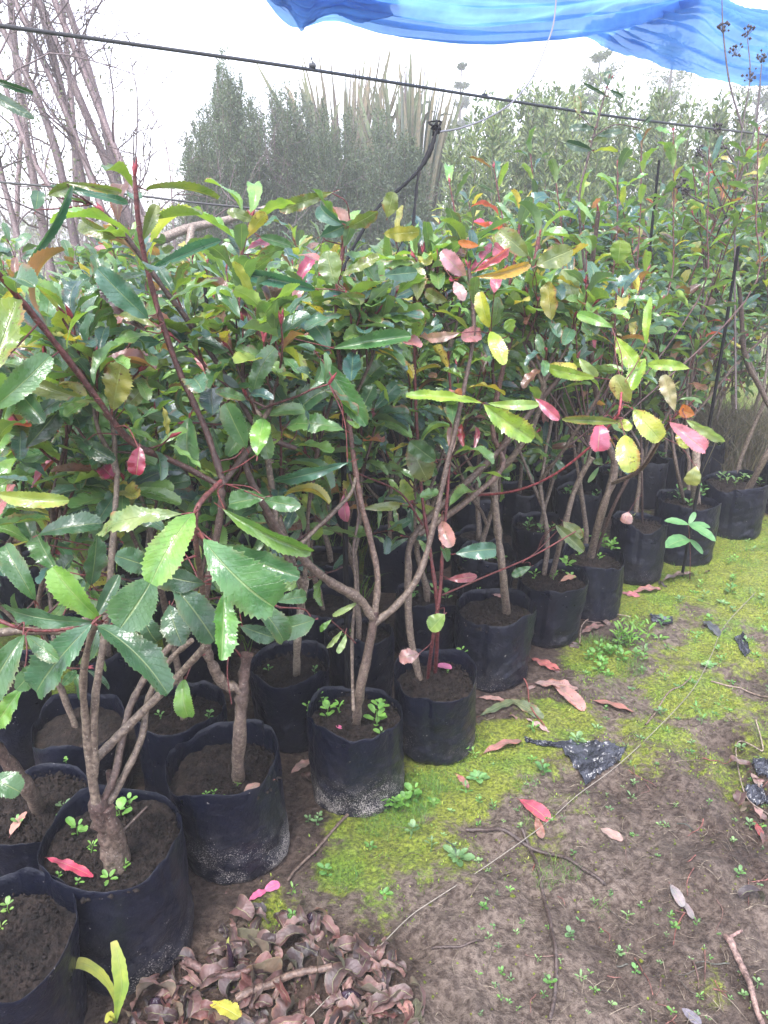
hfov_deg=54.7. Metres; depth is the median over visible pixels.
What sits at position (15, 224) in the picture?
leaning tree
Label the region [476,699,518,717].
fallen leaf
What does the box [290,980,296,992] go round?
dead leaf
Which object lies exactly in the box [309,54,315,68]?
wire tie
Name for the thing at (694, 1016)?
fallen leaf
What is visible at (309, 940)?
dead leaf
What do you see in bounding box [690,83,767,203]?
misty tree
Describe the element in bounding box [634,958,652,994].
thin twig
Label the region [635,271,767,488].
potted shrub
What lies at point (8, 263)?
potted shrub
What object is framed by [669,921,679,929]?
weed
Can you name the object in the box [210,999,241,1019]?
fallen leaf
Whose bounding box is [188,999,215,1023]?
dead leaf
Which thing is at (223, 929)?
dead leaf
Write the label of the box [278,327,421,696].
potted shrub
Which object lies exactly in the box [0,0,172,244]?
leaning tree
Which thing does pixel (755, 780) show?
fallen leaf
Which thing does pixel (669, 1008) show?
weed
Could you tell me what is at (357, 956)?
dead leaf
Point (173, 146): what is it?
bare sapling
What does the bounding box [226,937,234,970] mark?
red sprout
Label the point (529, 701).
fallen stick
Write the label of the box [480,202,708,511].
potted shrub
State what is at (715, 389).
plant stake
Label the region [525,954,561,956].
thin twig
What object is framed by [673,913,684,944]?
thin twig
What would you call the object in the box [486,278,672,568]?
potted shrub
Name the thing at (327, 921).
dead leaf
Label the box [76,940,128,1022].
yellowing sprout
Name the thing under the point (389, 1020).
dead leaf
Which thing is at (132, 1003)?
dead leaf
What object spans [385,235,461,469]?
potted shrub
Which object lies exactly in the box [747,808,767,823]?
dead leaf
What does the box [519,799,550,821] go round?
fallen leaf
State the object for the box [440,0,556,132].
wire
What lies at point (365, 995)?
dead leaf
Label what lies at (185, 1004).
dead leaf
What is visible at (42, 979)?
potted shrub
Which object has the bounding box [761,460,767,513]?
potted shrub
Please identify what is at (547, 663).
fallen leaf
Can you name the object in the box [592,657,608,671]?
weed
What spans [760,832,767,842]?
dead leaf
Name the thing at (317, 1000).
dead leaf
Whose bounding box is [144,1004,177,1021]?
dead leaf
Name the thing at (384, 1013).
dead leaf
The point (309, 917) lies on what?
bulb
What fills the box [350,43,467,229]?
flax clump
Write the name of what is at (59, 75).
leaning tree
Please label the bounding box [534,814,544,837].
fallen leaf
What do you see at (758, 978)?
weed
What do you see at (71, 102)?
leaning tree
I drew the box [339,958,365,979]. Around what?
dead leaf
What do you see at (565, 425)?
potted shrub
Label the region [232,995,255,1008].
dead leaf
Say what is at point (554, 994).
fallen stick
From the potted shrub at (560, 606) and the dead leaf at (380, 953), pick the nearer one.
the dead leaf at (380, 953)
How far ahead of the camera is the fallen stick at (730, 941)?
1.51 m
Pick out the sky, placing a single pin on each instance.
(251, 27)
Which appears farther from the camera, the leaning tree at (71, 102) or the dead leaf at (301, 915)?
the leaning tree at (71, 102)
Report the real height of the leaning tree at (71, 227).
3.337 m
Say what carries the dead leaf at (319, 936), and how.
on the ground at (438, 924)
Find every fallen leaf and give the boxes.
[9,812,26,836]
[44,857,92,876]
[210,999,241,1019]
[244,782,259,790]
[249,889,265,900]
[265,881,279,891]
[291,759,309,772]
[396,998,413,1016]
[438,663,451,668]
[456,774,468,787]
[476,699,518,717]
[480,695,503,700]
[480,739,520,755]
[506,698,543,718]
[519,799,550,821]
[526,718,549,731]
[529,657,559,670]
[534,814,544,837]
[535,678,577,689]
[553,685,585,710]
[560,574,575,581]
[581,623,602,633]
[594,699,632,711]
[598,827,622,840]
[622,591,639,596]
[633,584,659,591]
[663,571,694,580]
[670,884,684,906]
[682,1008,701,1023]
[684,902,694,918]
[701,620,720,635]
[751,773,762,787]
[753,821,763,834]
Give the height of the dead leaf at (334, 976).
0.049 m
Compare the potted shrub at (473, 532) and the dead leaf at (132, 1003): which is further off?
the potted shrub at (473, 532)
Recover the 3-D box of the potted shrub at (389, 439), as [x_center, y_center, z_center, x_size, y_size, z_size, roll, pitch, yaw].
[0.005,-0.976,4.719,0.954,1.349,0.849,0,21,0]
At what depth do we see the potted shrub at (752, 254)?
4.44 m
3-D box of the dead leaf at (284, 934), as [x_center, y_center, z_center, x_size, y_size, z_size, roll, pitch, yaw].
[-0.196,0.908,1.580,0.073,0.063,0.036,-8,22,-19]
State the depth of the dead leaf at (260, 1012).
1.45 m
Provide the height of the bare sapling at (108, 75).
3.281 m
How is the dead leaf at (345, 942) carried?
on the dead leaf
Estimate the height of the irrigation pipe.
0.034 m
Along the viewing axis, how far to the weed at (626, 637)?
2.71 m
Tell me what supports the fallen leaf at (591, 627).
on the ground at (438, 924)
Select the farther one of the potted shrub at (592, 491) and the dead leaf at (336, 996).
the potted shrub at (592, 491)
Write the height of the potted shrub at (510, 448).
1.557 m
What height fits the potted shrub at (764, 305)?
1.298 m
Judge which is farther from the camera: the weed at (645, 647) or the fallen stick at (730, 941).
the weed at (645, 647)
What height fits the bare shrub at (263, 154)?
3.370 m
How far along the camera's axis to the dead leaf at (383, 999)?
1.43 m
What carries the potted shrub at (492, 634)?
on the ground at (438, 924)
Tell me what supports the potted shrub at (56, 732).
on the ground at (438, 924)
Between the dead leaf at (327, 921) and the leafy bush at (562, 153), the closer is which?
the dead leaf at (327, 921)
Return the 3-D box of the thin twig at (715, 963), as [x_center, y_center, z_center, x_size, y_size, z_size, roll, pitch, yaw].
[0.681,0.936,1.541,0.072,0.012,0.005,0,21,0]
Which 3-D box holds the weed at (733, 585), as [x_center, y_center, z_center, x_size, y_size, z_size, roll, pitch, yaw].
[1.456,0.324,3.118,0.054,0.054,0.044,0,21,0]
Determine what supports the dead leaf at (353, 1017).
on the dead leaf at (364, 1020)
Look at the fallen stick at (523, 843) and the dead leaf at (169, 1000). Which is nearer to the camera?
the dead leaf at (169, 1000)
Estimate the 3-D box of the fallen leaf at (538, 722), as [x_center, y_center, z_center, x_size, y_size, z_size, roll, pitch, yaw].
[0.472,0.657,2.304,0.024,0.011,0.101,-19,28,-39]
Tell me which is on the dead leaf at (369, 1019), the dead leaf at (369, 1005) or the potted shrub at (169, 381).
the dead leaf at (369, 1005)
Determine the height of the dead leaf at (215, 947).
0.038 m
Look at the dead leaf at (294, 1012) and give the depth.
1.45 m
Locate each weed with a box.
[287,881,297,894]
[287,909,295,918]
[304,811,322,825]
[317,862,331,875]
[364,841,376,849]
[379,887,392,899]
[381,794,404,810]
[395,782,421,806]
[405,819,419,838]
[424,835,437,851]
[442,844,474,866]
[459,780,472,792]
[466,769,489,783]
[480,902,488,909]
[498,966,505,974]
[527,721,540,731]
[535,759,550,774]
[543,974,556,988]
[565,925,574,939]
[569,731,586,743]
[575,969,586,980]
[583,639,630,666]
[589,986,599,992]
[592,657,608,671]
[602,669,613,675]
[610,615,655,647]
[616,945,624,956]
[631,962,640,973]
[632,647,640,658]
[637,643,651,654]
[651,634,669,639]
[654,706,666,715]
[658,614,670,626]
[665,512,715,577]
[667,1006,676,1014]
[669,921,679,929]
[701,660,716,667]
[725,582,737,592]
[734,865,745,876]
[735,743,745,749]
[738,989,748,997]
[745,817,755,829]
[753,976,763,987]
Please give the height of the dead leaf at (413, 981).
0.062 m
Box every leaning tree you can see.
[0,0,62,263]
[0,0,71,280]
[0,0,108,263]
[0,0,111,256]
[0,0,151,263]
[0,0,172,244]
[0,0,221,257]
[1,0,105,253]
[6,0,185,262]
[24,0,236,248]
[42,0,162,263]
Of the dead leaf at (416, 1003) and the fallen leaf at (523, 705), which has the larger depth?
the fallen leaf at (523, 705)
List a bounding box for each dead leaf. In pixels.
[122,1007,146,1023]
[127,1004,141,1023]
[130,998,137,1011]
[136,977,175,997]
[144,996,150,1012]
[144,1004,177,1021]
[149,973,159,979]
[155,985,180,997]
[158,1016,163,1023]
[161,994,171,1002]
[161,997,169,1009]
[165,992,178,1004]
[167,965,175,981]
[172,999,183,1015]
[176,947,195,960]
[177,1015,186,1023]
[178,978,187,983]
[178,994,183,1004]
[182,967,201,986]
[183,990,192,1021]
[183,990,201,1017]
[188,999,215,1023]
[199,963,222,988]
[200,986,211,993]
[204,1010,228,1023]
[205,956,216,963]
[206,981,217,990]
[207,942,225,957]
[207,1003,216,1023]
[208,957,234,976]
[214,1019,225,1023]
[218,940,244,951]
[218,963,246,999]
[219,922,228,938]
[225,925,241,945]
[226,938,249,957]
[228,894,254,920]
[229,916,237,925]
[230,984,238,992]
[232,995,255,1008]
[233,941,246,963]
[233,1013,252,1023]
[234,978,240,992]
[234,1017,254,1023]
[237,927,258,946]
[237,957,249,964]
[239,963,255,1007]
[246,951,281,974]
[247,929,270,952]
[249,975,267,1012]
[250,915,261,930]
[250,969,267,981]
[250,1008,269,1022]
[252,902,266,912]
[252,907,270,923]
[252,993,272,1009]
[255,1018,268,1023]
[258,1013,267,1023]
[261,932,285,948]
[265,969,286,988]
[270,1013,304,1023]
[271,995,294,1019]
[272,987,278,999]
[273,909,292,917]
[273,911,290,927]
[273,975,293,1007]
[274,945,282,957]
[274,991,300,1002]
[275,924,308,946]
[283,915,300,926]
[283,947,303,968]
[287,963,301,987]
[288,1008,306,1014]
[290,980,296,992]
[294,942,317,956]
[296,899,308,924]
[298,1000,305,1014]
[301,772,311,782]
[301,933,313,946]
[301,1014,314,1023]
[303,939,319,956]
[305,996,311,1004]
[308,956,323,989]
[310,907,327,914]
[310,911,320,934]
[311,993,322,1006]
[312,930,323,941]
[316,1015,330,1023]
[318,948,344,963]
[320,915,339,937]
[321,997,338,1009]
[323,1008,338,1023]
[325,962,351,995]
[328,1006,349,1023]
[329,944,344,967]
[329,1005,358,1020]
[330,932,353,940]
[330,987,343,1004]
[333,935,355,955]
[335,997,360,1016]
[337,993,365,1018]
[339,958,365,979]
[343,975,352,990]
[344,974,366,994]
[345,954,362,989]
[348,993,360,1023]
[349,1012,368,1023]
[351,934,378,961]
[352,956,372,979]
[353,942,361,960]
[354,975,387,995]
[360,1013,368,1023]
[361,992,372,1001]
[361,1006,371,1022]
[366,961,383,972]
[366,989,396,1014]
[366,997,372,1016]
[368,932,374,945]
[369,941,388,952]
[369,957,379,975]
[371,964,385,979]
[372,1010,396,1018]
[373,975,381,982]
[374,989,400,1009]
[376,936,385,959]
[379,959,405,976]
[381,963,391,991]
[386,950,396,972]
[386,1017,392,1023]
[388,983,412,1001]
[389,959,406,972]
[390,1007,402,1013]
[402,1003,409,1018]
[403,1008,412,1023]
[407,1017,424,1023]
[410,976,425,1015]
[412,998,423,1020]
[523,683,536,688]
[568,642,580,647]
[601,619,610,625]
[729,755,751,767]
[733,789,746,805]
[737,884,764,901]
[740,801,762,819]
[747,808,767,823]
[753,777,765,781]
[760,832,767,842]
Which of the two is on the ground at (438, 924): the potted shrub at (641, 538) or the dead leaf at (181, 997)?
the potted shrub at (641, 538)
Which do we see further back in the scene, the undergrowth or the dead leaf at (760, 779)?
the undergrowth
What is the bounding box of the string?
[302,592,755,1023]
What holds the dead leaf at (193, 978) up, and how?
on the ground at (438, 924)
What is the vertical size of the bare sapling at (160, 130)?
3.143 m
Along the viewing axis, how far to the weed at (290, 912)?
1.67 m
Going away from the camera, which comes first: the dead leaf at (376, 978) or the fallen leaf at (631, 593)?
the dead leaf at (376, 978)
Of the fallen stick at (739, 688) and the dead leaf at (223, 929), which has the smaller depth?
the dead leaf at (223, 929)
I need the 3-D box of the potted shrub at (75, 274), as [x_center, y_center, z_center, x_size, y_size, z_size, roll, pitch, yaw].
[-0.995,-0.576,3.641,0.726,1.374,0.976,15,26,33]
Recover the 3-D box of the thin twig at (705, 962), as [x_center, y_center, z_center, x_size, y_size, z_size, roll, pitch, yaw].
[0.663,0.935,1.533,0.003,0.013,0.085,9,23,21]
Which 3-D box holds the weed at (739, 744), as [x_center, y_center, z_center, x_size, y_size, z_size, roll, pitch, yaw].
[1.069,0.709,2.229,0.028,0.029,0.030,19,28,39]
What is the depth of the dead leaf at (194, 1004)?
1.45 m
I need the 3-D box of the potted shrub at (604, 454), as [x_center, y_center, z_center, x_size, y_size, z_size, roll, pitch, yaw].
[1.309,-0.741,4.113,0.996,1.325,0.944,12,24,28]
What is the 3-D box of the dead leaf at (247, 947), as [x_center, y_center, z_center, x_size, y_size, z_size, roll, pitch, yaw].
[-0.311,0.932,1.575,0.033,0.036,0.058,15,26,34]
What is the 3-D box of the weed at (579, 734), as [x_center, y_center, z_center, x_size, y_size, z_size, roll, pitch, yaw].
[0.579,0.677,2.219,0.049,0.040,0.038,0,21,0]
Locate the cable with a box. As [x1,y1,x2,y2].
[0,181,262,209]
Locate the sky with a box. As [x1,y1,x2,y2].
[0,0,767,249]
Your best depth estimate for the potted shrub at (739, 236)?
4.52 m
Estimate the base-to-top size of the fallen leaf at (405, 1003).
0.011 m
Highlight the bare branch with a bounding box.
[146,205,275,277]
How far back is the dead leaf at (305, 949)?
1.56 m
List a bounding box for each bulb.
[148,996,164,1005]
[306,911,320,924]
[341,988,361,1000]
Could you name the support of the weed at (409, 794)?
on the ground at (438, 924)
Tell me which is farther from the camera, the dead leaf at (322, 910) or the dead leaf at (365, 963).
the dead leaf at (322, 910)
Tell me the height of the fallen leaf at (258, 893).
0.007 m
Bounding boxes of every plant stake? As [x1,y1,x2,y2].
[202,277,236,632]
[339,404,349,687]
[617,160,660,510]
[680,246,739,576]
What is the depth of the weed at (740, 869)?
1.74 m
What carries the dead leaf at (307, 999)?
on the ground at (438, 924)
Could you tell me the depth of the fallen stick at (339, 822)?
1.84 m
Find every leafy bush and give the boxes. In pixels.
[428,91,519,235]
[493,75,556,222]
[522,79,612,225]
[587,69,669,226]
[635,86,726,356]
[687,89,767,369]
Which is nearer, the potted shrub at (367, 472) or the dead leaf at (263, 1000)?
the dead leaf at (263, 1000)
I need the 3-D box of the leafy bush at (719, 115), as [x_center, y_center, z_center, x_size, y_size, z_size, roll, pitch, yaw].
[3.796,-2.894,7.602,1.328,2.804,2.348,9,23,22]
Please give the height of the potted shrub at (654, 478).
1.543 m
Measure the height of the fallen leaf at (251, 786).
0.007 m
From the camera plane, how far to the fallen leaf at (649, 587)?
3.15 m
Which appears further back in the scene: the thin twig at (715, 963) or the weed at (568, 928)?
the weed at (568, 928)
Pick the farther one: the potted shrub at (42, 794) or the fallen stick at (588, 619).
the fallen stick at (588, 619)
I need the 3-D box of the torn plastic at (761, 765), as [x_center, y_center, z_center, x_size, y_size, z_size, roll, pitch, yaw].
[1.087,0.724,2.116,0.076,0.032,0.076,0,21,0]
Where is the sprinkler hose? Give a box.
[341,119,441,279]
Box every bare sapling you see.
[32,0,145,251]
[58,6,145,162]
[85,0,192,432]
[126,21,195,248]
[144,75,195,249]
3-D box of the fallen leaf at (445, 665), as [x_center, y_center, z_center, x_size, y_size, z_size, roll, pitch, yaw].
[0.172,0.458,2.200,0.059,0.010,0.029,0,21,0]
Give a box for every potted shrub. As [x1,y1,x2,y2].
[0,79,87,1023]
[0,158,377,885]
[0,222,123,510]
[0,252,133,551]
[0,254,170,788]
[0,256,109,538]
[0,257,22,275]
[0,270,84,622]
[0,273,134,772]
[0,278,317,995]
[0,281,102,666]
[0,283,181,717]
[0,372,88,876]
[34,388,294,800]
[54,293,261,682]
[57,249,208,524]
[74,221,189,455]
[81,290,212,624]
[92,242,203,587]
[110,231,343,649]
[137,241,310,560]
[145,262,414,753]
[146,246,365,643]
[147,178,515,817]
[162,253,256,596]
[167,255,319,560]
[172,268,259,513]
[174,238,281,491]
[200,238,322,262]
[227,313,358,588]
[230,234,344,489]
[249,219,336,520]
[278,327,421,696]
[283,266,372,549]
[316,205,454,528]
[320,246,371,444]
[329,273,445,592]
[336,247,413,453]
[349,247,537,571]
[350,411,391,494]
[353,191,632,765]
[369,287,526,655]
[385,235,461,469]
[386,234,510,506]
[386,254,516,531]
[388,299,549,582]
[388,303,588,592]
[429,221,474,460]
[431,71,767,621]
[432,215,490,414]
[441,241,679,647]
[445,186,621,445]
[452,189,692,692]
[459,238,534,484]
[462,229,685,535]
[478,206,609,480]
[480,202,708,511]
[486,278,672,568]
[500,195,561,396]
[508,191,634,468]
[515,231,569,424]
[541,199,642,424]
[541,247,590,445]
[541,252,730,463]
[544,252,715,541]
[548,193,750,436]
[560,212,666,483]
[569,203,644,407]
[584,265,766,518]
[587,182,763,426]
[587,208,725,509]
[597,135,767,566]
[599,314,722,585]
[616,212,730,452]
[627,188,742,416]
[634,205,767,414]
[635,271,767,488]
[641,224,767,449]
[654,211,749,424]
[658,142,767,539]
[680,282,767,482]
[692,263,767,451]
[707,251,767,430]
[734,238,767,425]
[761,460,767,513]
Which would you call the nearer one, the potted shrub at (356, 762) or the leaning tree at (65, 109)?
the potted shrub at (356, 762)
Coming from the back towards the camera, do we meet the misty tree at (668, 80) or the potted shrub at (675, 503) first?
the misty tree at (668, 80)
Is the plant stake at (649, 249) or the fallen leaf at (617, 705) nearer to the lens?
the fallen leaf at (617, 705)
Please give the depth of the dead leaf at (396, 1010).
1.43 m
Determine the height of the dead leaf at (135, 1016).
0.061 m
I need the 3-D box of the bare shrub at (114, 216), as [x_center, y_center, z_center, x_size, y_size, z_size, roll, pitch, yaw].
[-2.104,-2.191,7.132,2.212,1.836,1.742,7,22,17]
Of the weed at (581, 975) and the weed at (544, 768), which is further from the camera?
the weed at (544, 768)
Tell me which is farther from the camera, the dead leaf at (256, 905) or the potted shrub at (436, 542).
the potted shrub at (436, 542)
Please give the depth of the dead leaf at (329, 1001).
1.43 m
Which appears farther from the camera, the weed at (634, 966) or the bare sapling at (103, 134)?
the bare sapling at (103, 134)
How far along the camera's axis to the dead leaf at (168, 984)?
1.48 m
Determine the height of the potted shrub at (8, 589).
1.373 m
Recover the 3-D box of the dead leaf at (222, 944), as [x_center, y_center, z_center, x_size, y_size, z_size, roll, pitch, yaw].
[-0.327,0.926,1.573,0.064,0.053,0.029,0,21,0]
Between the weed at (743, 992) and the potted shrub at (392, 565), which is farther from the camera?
the potted shrub at (392, 565)
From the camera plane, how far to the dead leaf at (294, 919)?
1.63 m
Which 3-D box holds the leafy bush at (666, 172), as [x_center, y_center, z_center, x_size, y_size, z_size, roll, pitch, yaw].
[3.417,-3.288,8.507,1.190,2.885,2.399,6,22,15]
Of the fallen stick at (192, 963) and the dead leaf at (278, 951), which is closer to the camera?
the fallen stick at (192, 963)
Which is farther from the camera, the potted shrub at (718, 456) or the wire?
the potted shrub at (718, 456)
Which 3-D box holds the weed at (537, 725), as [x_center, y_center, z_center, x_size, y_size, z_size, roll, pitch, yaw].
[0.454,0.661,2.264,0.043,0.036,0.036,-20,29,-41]
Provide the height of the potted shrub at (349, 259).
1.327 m
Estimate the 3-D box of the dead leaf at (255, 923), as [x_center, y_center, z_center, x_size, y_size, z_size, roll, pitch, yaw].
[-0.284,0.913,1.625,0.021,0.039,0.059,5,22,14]
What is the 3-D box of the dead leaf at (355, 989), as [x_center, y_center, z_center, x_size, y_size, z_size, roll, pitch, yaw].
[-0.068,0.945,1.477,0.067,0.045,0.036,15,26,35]
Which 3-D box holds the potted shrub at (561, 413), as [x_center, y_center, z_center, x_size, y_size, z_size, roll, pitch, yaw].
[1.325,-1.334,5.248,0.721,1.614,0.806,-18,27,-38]
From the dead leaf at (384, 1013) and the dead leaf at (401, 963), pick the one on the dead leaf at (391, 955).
the dead leaf at (401, 963)
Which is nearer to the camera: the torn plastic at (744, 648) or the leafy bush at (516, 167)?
the torn plastic at (744, 648)
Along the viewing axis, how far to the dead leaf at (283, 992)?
1.46 m
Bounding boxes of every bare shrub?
[0,104,159,276]
[0,178,146,276]
[1,129,221,268]
[41,196,202,276]
[84,183,334,260]
[103,18,459,242]
[115,28,431,246]
[633,109,767,399]
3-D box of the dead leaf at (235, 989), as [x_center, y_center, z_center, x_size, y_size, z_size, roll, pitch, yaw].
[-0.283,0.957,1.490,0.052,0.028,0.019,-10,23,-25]
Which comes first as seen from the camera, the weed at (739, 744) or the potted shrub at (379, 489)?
the weed at (739, 744)
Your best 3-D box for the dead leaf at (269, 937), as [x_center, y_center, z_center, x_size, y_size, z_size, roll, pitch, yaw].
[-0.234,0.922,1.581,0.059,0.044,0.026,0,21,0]
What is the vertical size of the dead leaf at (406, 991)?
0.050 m
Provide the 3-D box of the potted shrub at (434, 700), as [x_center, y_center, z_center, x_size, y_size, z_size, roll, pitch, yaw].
[0.279,-0.012,1.967,0.729,1.520,0.558,-7,22,-18]
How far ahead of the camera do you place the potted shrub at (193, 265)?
3.00 m
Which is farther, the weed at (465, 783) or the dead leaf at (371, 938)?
the weed at (465, 783)
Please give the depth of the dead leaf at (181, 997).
1.47 m
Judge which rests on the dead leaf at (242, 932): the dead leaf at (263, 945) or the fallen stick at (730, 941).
the dead leaf at (263, 945)
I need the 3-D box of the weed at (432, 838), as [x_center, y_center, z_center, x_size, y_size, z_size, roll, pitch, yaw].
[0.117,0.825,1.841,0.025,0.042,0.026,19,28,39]
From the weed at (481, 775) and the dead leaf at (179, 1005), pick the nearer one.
the dead leaf at (179, 1005)
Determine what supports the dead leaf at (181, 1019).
on the ground at (438, 924)
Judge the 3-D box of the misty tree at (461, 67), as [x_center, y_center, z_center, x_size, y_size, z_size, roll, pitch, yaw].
[2.633,-11.717,24.934,1.826,6.715,1.340,-18,27,-38]
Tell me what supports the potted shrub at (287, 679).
on the ground at (438, 924)
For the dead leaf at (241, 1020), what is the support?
on the dead leaf at (245, 1016)
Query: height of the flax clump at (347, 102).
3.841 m
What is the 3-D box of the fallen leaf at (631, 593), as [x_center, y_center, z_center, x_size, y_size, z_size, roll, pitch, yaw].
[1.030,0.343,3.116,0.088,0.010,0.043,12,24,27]
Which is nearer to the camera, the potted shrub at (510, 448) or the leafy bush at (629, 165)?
the potted shrub at (510, 448)
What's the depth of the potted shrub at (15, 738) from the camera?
2.08 m
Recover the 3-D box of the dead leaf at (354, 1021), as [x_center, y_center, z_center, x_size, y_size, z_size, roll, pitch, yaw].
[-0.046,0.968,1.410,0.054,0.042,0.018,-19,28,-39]
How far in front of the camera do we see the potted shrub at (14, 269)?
3.05 m
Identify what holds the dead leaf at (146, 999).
on the ground at (438, 924)
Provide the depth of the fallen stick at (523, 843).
1.85 m
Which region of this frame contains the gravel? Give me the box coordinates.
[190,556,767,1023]
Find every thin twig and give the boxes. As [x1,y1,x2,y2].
[486,939,492,973]
[496,982,503,1006]
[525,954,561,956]
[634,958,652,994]
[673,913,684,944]
[675,966,703,974]
[678,979,702,999]
[692,961,698,988]
[695,961,729,964]
[704,949,705,980]
[715,899,722,932]
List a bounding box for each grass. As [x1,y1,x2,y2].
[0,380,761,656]
[328,534,767,915]
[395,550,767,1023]
[629,381,767,488]
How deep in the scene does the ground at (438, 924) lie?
1.83 m
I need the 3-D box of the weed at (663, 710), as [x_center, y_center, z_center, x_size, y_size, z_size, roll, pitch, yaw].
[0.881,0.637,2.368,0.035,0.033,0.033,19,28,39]
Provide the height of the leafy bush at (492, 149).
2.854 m
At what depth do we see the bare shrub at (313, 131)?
7.94 m
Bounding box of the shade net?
[266,0,767,85]
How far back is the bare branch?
4.38 m
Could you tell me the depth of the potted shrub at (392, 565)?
3.08 m
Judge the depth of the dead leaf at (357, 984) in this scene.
1.47 m
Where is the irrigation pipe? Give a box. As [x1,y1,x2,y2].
[0,23,766,135]
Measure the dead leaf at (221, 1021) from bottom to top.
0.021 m
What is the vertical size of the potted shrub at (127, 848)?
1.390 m
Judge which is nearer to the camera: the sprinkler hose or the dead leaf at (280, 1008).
the dead leaf at (280, 1008)
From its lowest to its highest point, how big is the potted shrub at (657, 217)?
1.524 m
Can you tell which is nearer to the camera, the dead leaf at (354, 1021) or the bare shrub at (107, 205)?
the dead leaf at (354, 1021)
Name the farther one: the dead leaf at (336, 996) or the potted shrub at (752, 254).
the potted shrub at (752, 254)
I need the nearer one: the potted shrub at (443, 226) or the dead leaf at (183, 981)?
the dead leaf at (183, 981)
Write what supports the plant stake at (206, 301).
on the ground at (438, 924)
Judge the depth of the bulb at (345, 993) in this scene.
1.45 m
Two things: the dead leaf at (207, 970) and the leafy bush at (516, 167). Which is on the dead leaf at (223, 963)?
the dead leaf at (207, 970)
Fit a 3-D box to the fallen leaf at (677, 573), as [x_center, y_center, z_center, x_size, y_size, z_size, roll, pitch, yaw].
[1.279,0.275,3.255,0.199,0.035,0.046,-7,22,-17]
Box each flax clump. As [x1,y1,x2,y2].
[252,41,425,198]
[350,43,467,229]
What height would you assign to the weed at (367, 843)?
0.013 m
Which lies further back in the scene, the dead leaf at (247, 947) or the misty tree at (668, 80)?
the misty tree at (668, 80)
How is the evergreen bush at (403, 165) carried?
on the ground at (438, 924)
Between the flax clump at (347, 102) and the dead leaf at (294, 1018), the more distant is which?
the flax clump at (347, 102)
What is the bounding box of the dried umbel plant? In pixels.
[675,0,767,409]
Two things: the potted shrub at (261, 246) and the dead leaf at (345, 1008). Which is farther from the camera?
the potted shrub at (261, 246)
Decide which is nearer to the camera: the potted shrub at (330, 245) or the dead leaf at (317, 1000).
the dead leaf at (317, 1000)
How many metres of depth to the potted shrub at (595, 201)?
4.18 m
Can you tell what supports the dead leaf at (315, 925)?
on the ground at (438, 924)
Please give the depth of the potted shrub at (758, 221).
4.95 m
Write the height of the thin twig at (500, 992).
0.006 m
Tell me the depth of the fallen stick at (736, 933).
1.61 m
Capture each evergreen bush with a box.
[165,42,290,261]
[196,205,367,261]
[243,78,346,249]
[298,91,440,255]
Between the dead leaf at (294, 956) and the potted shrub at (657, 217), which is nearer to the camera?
the dead leaf at (294, 956)
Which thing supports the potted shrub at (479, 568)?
on the ground at (438, 924)
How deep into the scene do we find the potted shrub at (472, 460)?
4.13 m
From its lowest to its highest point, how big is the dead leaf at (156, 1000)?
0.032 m
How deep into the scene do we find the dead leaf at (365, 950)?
1.53 m
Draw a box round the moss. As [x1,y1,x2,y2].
[258,520,767,1007]
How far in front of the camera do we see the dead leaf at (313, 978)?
1.49 m
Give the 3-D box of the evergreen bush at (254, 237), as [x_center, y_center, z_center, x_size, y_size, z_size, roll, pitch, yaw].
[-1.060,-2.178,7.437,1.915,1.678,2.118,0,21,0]
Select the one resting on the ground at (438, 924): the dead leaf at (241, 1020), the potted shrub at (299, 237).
the potted shrub at (299, 237)
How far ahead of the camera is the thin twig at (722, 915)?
1.65 m
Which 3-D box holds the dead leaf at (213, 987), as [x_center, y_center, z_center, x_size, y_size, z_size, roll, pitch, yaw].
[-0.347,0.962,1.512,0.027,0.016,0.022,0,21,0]
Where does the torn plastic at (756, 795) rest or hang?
on the ground at (438, 924)
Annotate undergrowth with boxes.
[0,202,767,280]
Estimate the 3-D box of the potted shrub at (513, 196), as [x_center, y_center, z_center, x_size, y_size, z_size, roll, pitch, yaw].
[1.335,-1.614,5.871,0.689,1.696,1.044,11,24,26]
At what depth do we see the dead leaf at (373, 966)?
1.49 m
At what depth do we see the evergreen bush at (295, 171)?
8.04 m
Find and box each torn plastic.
[524,736,562,747]
[557,739,626,784]
[650,613,672,623]
[733,631,750,655]
[743,783,767,805]
[752,756,767,777]
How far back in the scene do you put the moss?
2.28 m
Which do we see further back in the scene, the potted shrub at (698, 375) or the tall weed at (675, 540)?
the potted shrub at (698, 375)
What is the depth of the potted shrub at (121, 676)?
2.24 m
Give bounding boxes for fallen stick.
[182,956,254,979]
[235,963,332,1002]
[287,813,348,881]
[431,939,483,949]
[466,827,605,884]
[521,828,557,1022]
[524,678,544,725]
[579,614,630,643]
[644,676,691,725]
[711,680,767,697]
[723,933,764,1023]
[730,929,742,936]
[735,719,767,814]
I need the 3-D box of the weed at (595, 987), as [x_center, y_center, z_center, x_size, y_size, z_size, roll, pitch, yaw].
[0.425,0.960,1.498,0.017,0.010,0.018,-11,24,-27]
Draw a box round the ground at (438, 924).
[0,254,767,1023]
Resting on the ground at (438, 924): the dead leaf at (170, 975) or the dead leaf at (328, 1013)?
the dead leaf at (170, 975)
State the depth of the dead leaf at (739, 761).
2.12 m
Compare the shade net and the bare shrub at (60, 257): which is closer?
the shade net
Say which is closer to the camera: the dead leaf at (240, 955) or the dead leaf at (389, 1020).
the dead leaf at (389, 1020)
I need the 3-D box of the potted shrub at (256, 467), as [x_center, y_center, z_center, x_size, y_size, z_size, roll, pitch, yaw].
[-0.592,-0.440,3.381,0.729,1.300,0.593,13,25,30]
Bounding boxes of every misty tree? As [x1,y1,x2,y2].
[446,54,473,196]
[562,46,639,196]
[624,61,710,191]
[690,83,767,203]

